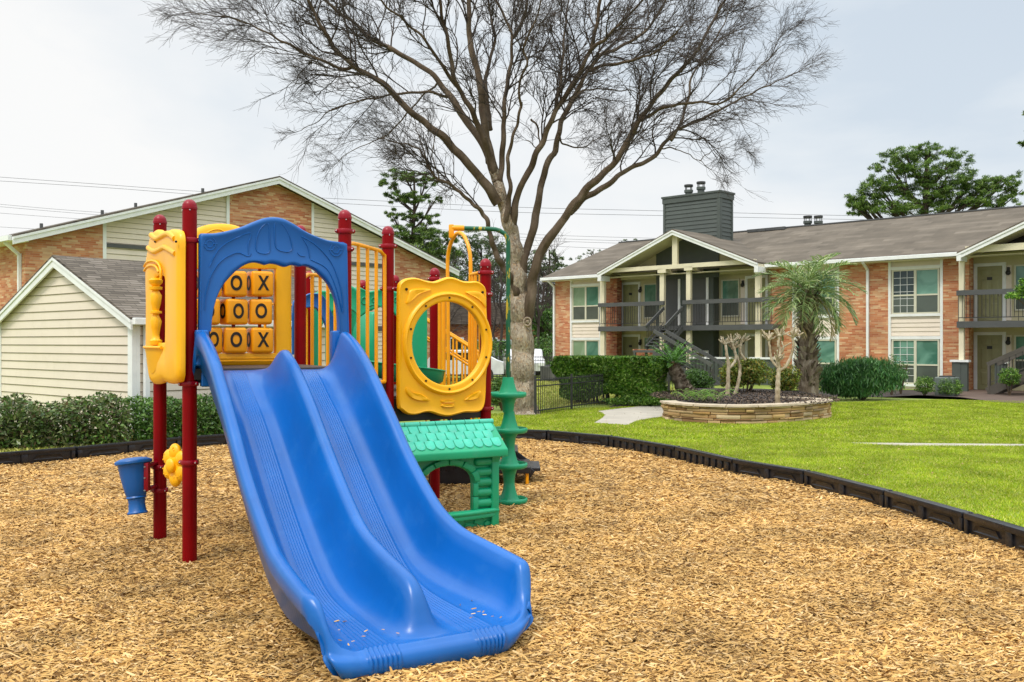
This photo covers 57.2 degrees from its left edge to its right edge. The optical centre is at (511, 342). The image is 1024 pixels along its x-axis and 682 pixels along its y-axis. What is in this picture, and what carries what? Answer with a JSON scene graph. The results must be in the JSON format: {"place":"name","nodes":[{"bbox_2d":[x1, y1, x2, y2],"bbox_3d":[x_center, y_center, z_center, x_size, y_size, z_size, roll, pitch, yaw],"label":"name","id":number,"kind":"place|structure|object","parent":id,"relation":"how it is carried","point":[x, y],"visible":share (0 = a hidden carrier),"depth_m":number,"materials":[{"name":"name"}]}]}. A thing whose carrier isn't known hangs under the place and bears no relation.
{"place":"outdoors","nodes":[
{"label":"outdoors","id":0,"kind":"place"},
{"bbox_2d":[0,422,401,451],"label":"grass","id":1,"kind":"structure","parent":0,"point":[14,449],"depth_m":15.74,"materials":[{"name":"green plant"}]},
{"bbox_2d":[4,213,601,242],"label":"power line","id":2,"kind":"object","parent":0,"point":[440,236],"visible":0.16,"depth_m":90.39,"materials":[{"name":"grey metal"}]},
{"bbox_2d":[8,227,606,248],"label":"power line","id":3,"kind":"object","parent":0,"point":[438,242],"visible":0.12,"depth_m":90.99,"materials":[{"name":"grey metal"}]},
{"bbox_2d":[8,207,617,240],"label":"power line","id":4,"kind":"object","parent":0,"point":[479,235],"visible":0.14,"depth_m":89.79,"materials":[{"name":"grey metal"}]},
{"bbox_2d":[1,204,632,237],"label":"power line","id":5,"kind":"object","parent":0,"point":[384,226],"visible":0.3,"depth_m":89.19,"materials":[{"name":"grey metal"}]},
{"bbox_2d":[3,177,857,215],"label":"power line","id":6,"kind":"object","parent":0,"point":[428,203],"visible":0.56,"depth_m":87.99,"materials":[{"name":"grey metal"}]},
{"bbox_2d":[6,181,865,219],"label":"power line","id":7,"kind":"object","parent":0,"point":[448,209],"visible":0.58,"depth_m":88.59,"materials":[{"name":"grey metal"}]},
{"bbox_2d":[0,0,1023,301],"label":"sky","id":8,"kind":"structure","parent":0,"point":[86,96],"materials":[{"name":"white"}]},
{"bbox_2d":[1,375,1023,525],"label":"lawn","id":9,"kind":"structure","parent":0,"point":[497,410],"depth_m":18.08,"materials":[{"name":"green plant"}]},
{"bbox_2d":[0,390,135,449],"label":"clipped hedge","id":10,"kind":"object","parent":9,"relation":"on","point":[44,426],"visible":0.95,"depth_m":16.00,"materials":[{"name":"green plant"}]},
{"bbox_2d":[121,392,223,440],"bbox_3d":[-5.133,1.385,18.343,4.746,0.960,1.112,0,0,-36],"label":"clipped hedge","id":11,"kind":"object","parent":9,"relation":"on","point":[212,424],"visible":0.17,"depth_m":17.25,"materials":[{"name":"green plant"}]},
{"bbox_2d":[378,167,463,278],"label":"loblolly pine","id":12,"kind":"object","parent":9,"relation":"on","point":[421,235],"visible":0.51,"depth_m":69.69,"materials":[{"name":"green plant"}]},
{"bbox_2d":[444,247,467,333],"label":"thin bare tree","id":13,"kind":"object","parent":9,"relation":"on","point":[454,306],"visible":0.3,"depth_m":59.63,"materials":[{"name":"brown plant"}]},
{"bbox_2d":[427,350,503,378],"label":"parked car","id":14,"kind":"object","parent":9,"relation":"on","point":[497,366],"visible":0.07,"depth_m":42.69,"materials":[{"name":"white paint"}]},
{"bbox_2d":[450,373,510,407],"bbox_3d":[-1.490,1.345,26.306,4.758,1.030,0.214,0,0,32],"label":"iron fence","id":15,"kind":"object","parent":9,"relation":"on","point":[493,376],"visible":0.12,"depth_m":25.72,"materials":[{"name":"black metal"}]},
{"bbox_2d":[455,338,511,360],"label":"hedge shrub","id":16,"kind":"object","parent":9,"relation":"on","point":[497,351],"visible":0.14,"depth_m":61.64,"materials":[{"name":"green plant"}]},
{"bbox_2d":[463,253,510,358],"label":"thin bare tree","id":17,"kind":"object","parent":9,"relation":"on","point":[496,316],"visible":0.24,"depth_m":65.91,"materials":[{"name":"brown plant"}]},
{"bbox_2d":[141,0,842,415],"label":"bare shade tree","id":18,"kind":"object","parent":9,"relation":"on","point":[523,292],"visible":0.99,"depth_m":23.28,"materials":[{"name":"brown plant"}]},
{"bbox_2d":[491,376,502,410],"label":"green shrub","id":19,"kind":"object","parent":9,"relation":"on","point":[496,386],"visible":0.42,"depth_m":24.88,"materials":[{"name":"green plant"}]},
{"bbox_2d":[451,355,559,380],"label":"iron fence","id":20,"kind":"object","parent":9,"relation":"on","point":[542,360],"visible":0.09,"depth_m":43.31,"materials":[{"name":"black metal"}]},
{"bbox_2d":[478,224,534,360],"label":"thin bare tree","id":21,"kind":"object","parent":9,"relation":"on","point":[500,303],"visible":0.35,"depth_m":61.97,"materials":[{"name":"brown plant"}]},
{"bbox_2d":[502,349,544,375],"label":"parked car","id":22,"kind":"object","parent":9,"relation":"on","point":[538,353],"visible":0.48,"depth_m":48.37,"materials":[{"name":"white paint"}]},
{"bbox_2d":[501,236,561,348],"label":"thin bare tree","id":23,"kind":"object","parent":9,"relation":"on","point":[537,309],"visible":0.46,"depth_m":59.95,"materials":[{"name":"brown plant"}]},
{"bbox_2d":[532,273,552,359],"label":"background tree","id":24,"kind":"object","parent":9,"relation":"on","point":[544,332],"visible":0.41,"depth_m":65.69,"materials":[{"name":"green plant"}]},
{"bbox_2d":[534,336,552,364],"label":"hedge shrub","id":25,"kind":"object","parent":9,"relation":"on","point":[546,347],"visible":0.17,"depth_m":57.61,"materials":[{"name":"green plant"}]},
{"bbox_2d":[541,365,558,380],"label":"air conditioner","id":26,"kind":"object","parent":9,"relation":"on","point":[546,372],"visible":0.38,"depth_m":43.33,"materials":[{"name":"paint"}]},
{"bbox_2d":[534,374,607,413],"bbox_3d":[1.672,1.355,25.346,0.098,1.010,4.545,0,0,29],"label":"iron fence","id":27,"kind":"object","parent":9,"relation":"on","point":[571,377],"visible":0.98,"depth_m":25.33,"materials":[{"name":"black metal"}]},
{"bbox_2d":[549,354,670,403],"bbox_3d":[2.949,1.092,27.790,3.278,1.465,1.911,0,0,28],"label":"clipped hedge","id":28,"kind":"object","parent":9,"relation":"on","point":[628,375],"visible":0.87,"depth_m":27.04,"materials":[{"name":"green plant"}]},
{"bbox_2d":[599,394,676,405],"bbox_3d":[3.852,1.635,26.608,2.795,0.405,0.842,0,0,0],"label":"ground cover plant","id":29,"kind":"object","parent":9,"relation":"on","point":[634,401],"visible":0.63,"depth_m":26.44,"materials":[{"name":"green plant"}]},
{"bbox_2d":[666,368,713,392],"bbox_3d":[5.629,1.360,30.392,2.242,1.000,0.411,0,0,-19],"label":"iron fence","id":30,"kind":"object","parent":9,"relation":"on","point":[669,376],"visible":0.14,"depth_m":30.08,"materials":[{"name":"black metal"}]},
{"bbox_2d":[446,399,1023,442],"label":"grass","id":31,"kind":"structure","parent":9,"relation":"on","point":[868,415],"depth_m":20.69,"materials":[{"name":"green plant"}]},
{"bbox_2d":[718,356,772,391],"bbox_3d":[6.612,1.123,26.591,1.536,1.488,1.058,0,0,18],"label":"variegated shrub","id":32,"kind":"object","parent":9,"relation":"on","point":[753,371],"visible":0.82,"depth_m":26.37,"materials":[{"name":"green plant"}]},
{"bbox_2d":[650,388,840,404],"bbox_3d":[6.389,1.607,26.063,4.945,0.407,10.654,0,0,16],"label":"mulch mound","id":33,"kind":"object","parent":9,"relation":"on","point":[716,389],"visible":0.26,"depth_m":24.83,"materials":[{"name":"brown wood"}]},
{"bbox_2d":[645,338,702,393],"bbox_3d":[4.678,0.881,27.356,1.796,2.117,1.732,0,0,0],"label":"sago palm","id":34,"kind":"object","parent":33,"relation":"on","point":[679,380],"visible":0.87,"depth_m":27.24,"materials":[{"name":"green plant"}]},
{"bbox_2d":[685,368,715,388],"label":"green shrub","id":35,"kind":"object","parent":33,"relation":"on","point":[697,378],"visible":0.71,"depth_m":29.23,"materials":[{"name":"green plant"}]},
{"bbox_2d":[670,388,737,399],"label":"fern","id":36,"kind":"object","parent":33,"relation":"on","point":[703,392],"visible":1,"depth_m":22.58,"materials":[{"name":"green plant"}]},
{"bbox_2d":[718,333,750,394],"bbox_3d":[6.046,0.614,25.397,0.952,1.759,0.410,0,0,-20],"label":"pollarded crape myrtle","id":37,"kind":"object","parent":33,"relation":"on","point":[732,345],"visible":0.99,"depth_m":25.28,"materials":[{"name":"beige plant"}]},
{"bbox_2d":[761,326,803,402],"bbox_3d":[6.293,0.547,21.845,0.952,1.858,0.469,0,0,0],"label":"pollarded crape myrtle","id":38,"kind":"object","parent":33,"relation":"on","point":[768,338],"visible":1,"depth_m":21.78,"materials":[{"name":"beige plant"}]},
{"bbox_2d":[768,363,801,390],"bbox_3d":[8.073,1.223,27.633,1.074,1.287,0.945,0,0,0],"label":"variegated shrub","id":39,"kind":"object","parent":33,"relation":"on","point":[789,378],"visible":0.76,"depth_m":27.48,"materials":[{"name":"green plant"}]},
{"bbox_2d":[752,252,867,394],"bbox_3d":[9.069,-0.575,28.572,3.434,4.349,3.336,0,0,0],"label":"pindo palm","id":40,"kind":"object","parent":33,"relation":"on","point":[806,301],"visible":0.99,"depth_m":28.31,"materials":[{"name":"green plant"}]},
{"bbox_2d":[660,396,832,423],"bbox_3d":[5.856,1.614,22.278,4.470,0.448,2.419,0,0,-26],"label":"stone planter","id":41,"kind":"object","parent":9,"relation":"on","point":[675,410],"visible":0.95,"depth_m":21.12,"materials":[{"name":"stone"}]},
{"bbox_2d":[610,390,977,406],"bbox_3d":[10.897,1.797,31.608,19.023,0.001,7.457,0,0,-14],"label":"mulch bed","id":42,"kind":"object","parent":9,"relation":"on","point":[911,394],"visible":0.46,"depth_m":31.70,"materials":[{"name":"brown wood"}]},
{"bbox_2d":[886,354,899,394],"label":"sparse rose bush","id":43,"kind":"object","parent":42,"relation":"on","point":[891,392],"visible":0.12,"depth_m":31.87,"materials":[{"name":"green plant"}]},
{"bbox_2d":[895,355,909,393],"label":"sparse rose bush","id":44,"kind":"object","parent":42,"relation":"on","point":[905,369],"visible":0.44,"depth_m":32.56,"materials":[{"name":"green plant"}]},
{"bbox_2d":[914,376,936,395],"bbox_3d":[13.897,1.490,31.599,0.750,0.755,0.718,0,0,0],"label":"boxwood ball","id":45,"kind":"object","parent":42,"relation":"on","point":[920,385],"visible":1,"depth_m":31.50,"materials":[{"name":"green plant"}]},
{"bbox_2d":[935,375,959,395],"bbox_3d":[14.774,1.464,31.861,0.634,0.671,0.634,0,0,43],"label":"air conditioner","id":46,"kind":"object","parent":42,"relation":"on","point":[941,377],"visible":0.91,"depth_m":31.66,"materials":[{"name":"grey paint"}]},
{"bbox_2d":[936,377,964,395],"bbox_3d":[14.759,1.515,31.600,0.912,0.707,0.778,0,0,0],"label":"boxwood ball","id":47,"kind":"object","parent":42,"relation":"on","point":[957,386],"visible":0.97,"depth_m":31.44,"materials":[{"name":"green plant"}]},
{"bbox_2d":[997,367,1022,395],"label":"green shrub","id":48,"kind":"object","parent":42,"relation":"on","point":[1014,379],"visible":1,"depth_m":31.41,"materials":[{"name":"green plant"}]},
{"bbox_2d":[819,354,907,400],"bbox_3d":[10.978,1.120,29.587,3.240,1.507,1.754,0,0,0],"label":"oleander","id":49,"kind":"object","parent":9,"relation":"on","point":[862,378],"visible":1,"depth_m":29.11,"materials":[{"name":"green plant"}]},
{"bbox_2d":[844,141,1023,218],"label":"tree","id":50,"kind":"object","parent":9,"relation":"on","point":[943,192],"visible":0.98,"depth_m":63.55,"materials":[{"name":"green plant"}]},
{"bbox_2d":[863,443,1023,445],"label":"drain path","id":51,"kind":"structure","parent":9,"relation":"on","point":[929,444],"depth_m":16.56,"materials":[{"name":"concrete"}]},
{"bbox_2d":[958,389,1023,402],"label":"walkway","id":52,"kind":"structure","parent":9,"relation":"on","point":[981,394],"depth_m":31.57,"materials":[{"name":"grey concrete"}]},
{"bbox_2d":[1004,278,1023,303],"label":"young evergreen tree","id":53,"kind":"object","parent":9,"relation":"on","point":[1015,295],"visible":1,"depth_m":23.95,"materials":[{"name":"green plant"}]},
{"bbox_2d":[1017,110,1023,148],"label":"background pine","id":54,"kind":"object","parent":9,"relation":"on","point":[1021,143],"visible":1,"depth_m":40.14,"materials":[{"name":"green plant"}]},
{"bbox_2d":[451,378,674,409],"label":"grass","id":55,"kind":"structure","parent":0,"point":[548,398],"depth_m":30.54,"materials":[{"name":"green plant"}]},
{"bbox_2d":[596,405,662,424],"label":"path","id":56,"kind":"structure","parent":0,"point":[621,416],"depth_m":23.41,"materials":[{"name":"concrete"}]},
{"bbox_2d":[624,435,1023,526],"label":"grass","id":57,"kind":"structure","parent":0,"point":[943,465],"depth_m":14.16,"materials":[{"name":"green plant"}]},
{"label":"ground","id":58,"kind":"structure","parent":0,"visible":0},
{"bbox_2d":[0,255,325,435],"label":"storage garage","id":59,"kind":"structure","parent":58,"relation":"on","point":[73,327],"depth_m":19.44,"materials":[{"name":"beige"}]},
{"bbox_2d":[0,176,459,379],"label":"gabled apartment block","id":60,"kind":"structure","parent":58,"relation":"on","point":[123,234],"depth_m":34.75,"materials":[{"name":"orange brick"}]},
{"bbox_2d":[451,231,505,297],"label":"background pine","id":61,"kind":"object","parent":58,"relation":"on","point":[476,244],"visible":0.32,"depth_m":79.55,"materials":[{"name":"green plant"}]},
{"bbox_2d":[477,340,511,359],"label":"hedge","id":62,"kind":"object","parent":58,"relation":"on","point":[494,347],"visible":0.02,"depth_m":73.21,"materials":[{"name":"green plant"}]},
{"bbox_2d":[450,302,552,359],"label":"distant brick block","id":63,"kind":"structure","parent":58,"relation":"on","point":[462,334],"depth_m":77.90,"materials":[{"name":"brown brick"}]},
{"bbox_2d":[450,337,463,349],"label":"window","id":64,"kind":"structure","parent":63,"relation":"in","point":[459,344],"depth_m":77.90,"materials":[{"name":"white paint"}]},
{"bbox_2d":[0,438,1023,681],"bbox_3d":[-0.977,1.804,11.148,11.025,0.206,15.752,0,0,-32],"label":"wood chips","id":65,"kind":"object","parent":58,"relation":"on","point":[151,608],"visible":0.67,"depth_m":7.12,"materials":[{"name":"brown wood"}]},
{"bbox_2d":[0,446,79,465],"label":"border timber","id":66,"kind":"object","parent":65,"relation":"on","point":[37,455],"visible":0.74,"depth_m":14.61,"materials":[{"name":"black plastic"}]},
{"bbox_2d":[76,436,181,457],"bbox_3d":[-6.425,1.796,15.868,0.170,0.267,1.966,0,0,36],"label":"border timber","id":67,"kind":"object","parent":65,"relation":"on","point":[107,449],"visible":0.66,"depth_m":15.63,"materials":[{"name":"black plastic"}]},
{"bbox_2d":[181,434,227,447],"bbox_3d":[-5.184,1.796,17.235,1.783,0.267,0.170,0,0,-41],"label":"border timber","id":68,"kind":"object","parent":65,"relation":"on","point":[211,439],"visible":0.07,"depth_m":16.95,"materials":[{"name":"black plastic"}]},
{"bbox_2d":[114,199,540,681],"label":"play structure","id":69,"kind":"object","parent":65,"relation":"on","point":[357,527],"visible":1,"depth_m":7.95,"materials":[{"name":"plastic"}]},
{"bbox_2d":[500,429,546,440],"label":"border timber","id":70,"kind":"object","parent":65,"relation":"on","point":[532,434],"visible":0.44,"depth_m":17.93,"materials":[{"name":"black plastic"}]},
{"bbox_2d":[547,430,612,447],"bbox_3d":[1.255,1.796,17.331,1.508,0.267,0.170,0,0,44],"label":"border timber","id":71,"kind":"object","parent":65,"relation":"on","point":[578,438],"visible":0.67,"depth_m":17.28,"materials":[{"name":"black plastic"}]},
{"bbox_2d":[609,436,680,458],"bbox_3d":[2.235,1.796,15.936,0.170,0.267,1.968,0,0,-27],"label":"border timber","id":72,"kind":"object","parent":65,"relation":"on","point":[654,448],"visible":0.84,"depth_m":15.83,"materials":[{"name":"black plastic"}]},
{"bbox_2d":[675,446,737,472],"bbox_3d":[2.947,1.796,14.248,0.170,0.267,1.744,0,0,-18],"label":"border timber","id":73,"kind":"object","parent":65,"relation":"on","point":[708,459],"visible":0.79,"depth_m":14.17,"materials":[{"name":"black plastic"}]},
{"bbox_2d":[733,459,810,487],"bbox_3d":[3.545,1.796,12.840,0.170,0.267,1.398,0,0,-28],"label":"border timber","id":74,"kind":"object","parent":65,"relation":"on","point":[761,469],"visible":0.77,"depth_m":12.81,"materials":[{"name":"black plastic"}]},
{"bbox_2d":[804,471,892,509],"bbox_3d":[4.065,1.796,11.401,0.170,0.267,1.718,0,0,-14],"label":"border timber","id":75,"kind":"object","parent":65,"relation":"on","point":[873,494],"visible":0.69,"depth_m":11.34,"materials":[{"name":"black plastic"}]},
{"bbox_2d":[884,490,973,533],"bbox_3d":[4.376,1.796,9.886,0.170,0.267,1.429,0,0,-9],"label":"border timber","id":76,"kind":"object","parent":65,"relation":"on","point":[933,511],"visible":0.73,"depth_m":9.85,"materials":[{"name":"black plastic"}]},
{"bbox_2d":[964,513,1023,552],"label":"border timber","id":77,"kind":"object","parent":65,"relation":"on","point":[1010,535],"visible":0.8,"depth_m":8.75,"materials":[{"name":"black plastic"}]},
{"bbox_2d":[527,233,568,358],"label":"tree","id":78,"kind":"object","parent":58,"relation":"on","point":[556,246],"visible":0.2,"depth_m":71.68,"materials":[{"name":"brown plant"}]},
{"bbox_2d":[527,249,571,359],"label":"background pine","id":79,"kind":"object","parent":58,"relation":"on","point":[557,265],"visible":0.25,"depth_m":74.65,"materials":[{"name":"green plant"}]},
{"bbox_2d":[575,249,600,261],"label":"background tree","id":80,"kind":"object","parent":58,"relation":"on","point":[591,252],"visible":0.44,"depth_m":79.99,"materials":[{"name":"green plant"}]},
{"bbox_2d":[540,181,1023,393],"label":"apartment building","id":81,"kind":"structure","parent":58,"relation":"on","point":[933,303],"depth_m":40.32,"materials":[{"name":"orange brick"}]},
{"bbox_2d":[572,340,598,355],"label":"window","id":82,"kind":"structure","parent":81,"relation":"in","point":[579,347],"depth_m":47.62,"materials":[{"name":"green glass"}]},
{"bbox_2d":[572,286,598,320],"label":"window","id":83,"kind":"structure","parent":81,"relation":"in","point":[585,299],"depth_m":47.62,"materials":[{"name":"green glass"}]},
{"bbox_2d":[623,337,637,355],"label":"door","id":84,"kind":"structure","parent":81,"relation":"in","point":[629,343],"depth_m":46.76,"materials":[{"name":"green paint"}]},
{"bbox_2d":[623,284,637,325],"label":"door","id":85,"kind":"structure","parent":81,"relation":"in","point":[630,292],"depth_m":46.69,"materials":[{"name":"green paint"}]},
{"bbox_2d":[644,337,654,348],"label":"window","id":86,"kind":"structure","parent":81,"relation":"in","point":[645,338],"depth_m":46.04,"materials":[{"name":"green glass"}]},
{"bbox_2d":[644,283,655,317],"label":"window","id":87,"kind":"structure","parent":81,"relation":"in","point":[649,289],"depth_m":45.91,"materials":[{"name":"green glass"}]},
{"bbox_2d":[666,279,677,324],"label":"door","id":88,"kind":"structure","parent":81,"relation":"in","point":[671,284],"depth_m":44.48,"materials":[{"name":"grey paint"}]},
{"bbox_2d":[692,277,705,324],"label":"door","id":89,"kind":"structure","parent":81,"relation":"in","point":[698,284],"depth_m":43.44,"materials":[{"name":"grey paint"}]},
{"bbox_2d":[721,336,739,359],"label":"window","id":90,"kind":"structure","parent":81,"relation":"in","point":[730,352],"depth_m":42.94,"materials":[{"name":"green glass"}]},
{"bbox_2d":[721,279,739,316],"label":"window","id":91,"kind":"structure","parent":81,"relation":"in","point":[730,288],"depth_m":42.89,"materials":[{"name":"green glass"}]},
{"bbox_2d":[748,336,764,356],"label":"door","id":92,"kind":"structure","parent":81,"relation":"in","point":[751,343],"depth_m":42.11,"materials":[{"name":"green paint"}]},
{"bbox_2d":[748,278,764,323],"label":"door","id":93,"kind":"structure","parent":81,"relation":"in","point":[751,282],"depth_m":42.13,"materials":[{"name":"green paint"}]},
{"bbox_2d":[795,339,836,375],"bbox_3d":[12.707,0.753,39.261,1.782,1.737,0.070,0,0,43],"label":"window","id":94,"kind":"structure","parent":81,"relation":"in","point":[828,351],"depth_m":38.94,"materials":[{"name":"green glass"}]},
{"bbox_2d":[795,273,836,315],"bbox_3d":[12.707,-1.977,39.261,1.782,1.737,0.070,0,0,43],"label":"window","id":95,"kind":"structure","parent":81,"relation":"in","point":[835,273],"depth_m":38.95,"materials":[{"name":"green glass"}]},
{"bbox_2d":[892,339,939,384],"bbox_3d":[15.680,0.753,36.483,1.791,1.737,0.070,0,0,43],"label":"window","id":96,"kind":"structure","parent":81,"relation":"in","point":[922,355],"depth_m":36.40,"materials":[{"name":"glass"}]},
{"bbox_2d":[892,268,939,313],"bbox_3d":[15.680,-1.977,36.483,1.791,1.737,0.070,0,0,43],"label":"window","id":97,"kind":"structure","parent":81,"relation":"in","point":[914,291],"depth_m":36.43,"materials":[{"name":"glass"}]},
{"bbox_2d":[977,335,1001,388],"bbox_3d":[18.012,0.755,35.386,0.881,2.050,0.045,0,0,43],"label":"door","id":98,"kind":"structure","parent":81,"relation":"in","point":[989,347],"depth_m":35.47,"materials":[{"name":"green paint"}]},
{"bbox_2d":[977,266,1001,320],"bbox_3d":[18.007,-1.845,35.361,0.881,2.050,0.080,0,0,43],"label":"door","id":99,"kind":"structure","parent":81,"relation":"in","point":[988,277],"depth_m":35.40,"materials":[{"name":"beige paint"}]},
{"bbox_2d":[1014,335,1023,372],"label":"window","id":100,"kind":"structure","parent":81,"relation":"in","point":[1018,339],"depth_m":34.69,"materials":[{"name":"green glass"}]},
{"bbox_2d":[1014,264,1023,310],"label":"window","id":101,"kind":"structure","parent":81,"relation":"in","point":[1018,269],"depth_m":34.71,"materials":[{"name":"green glass"}]}
]}

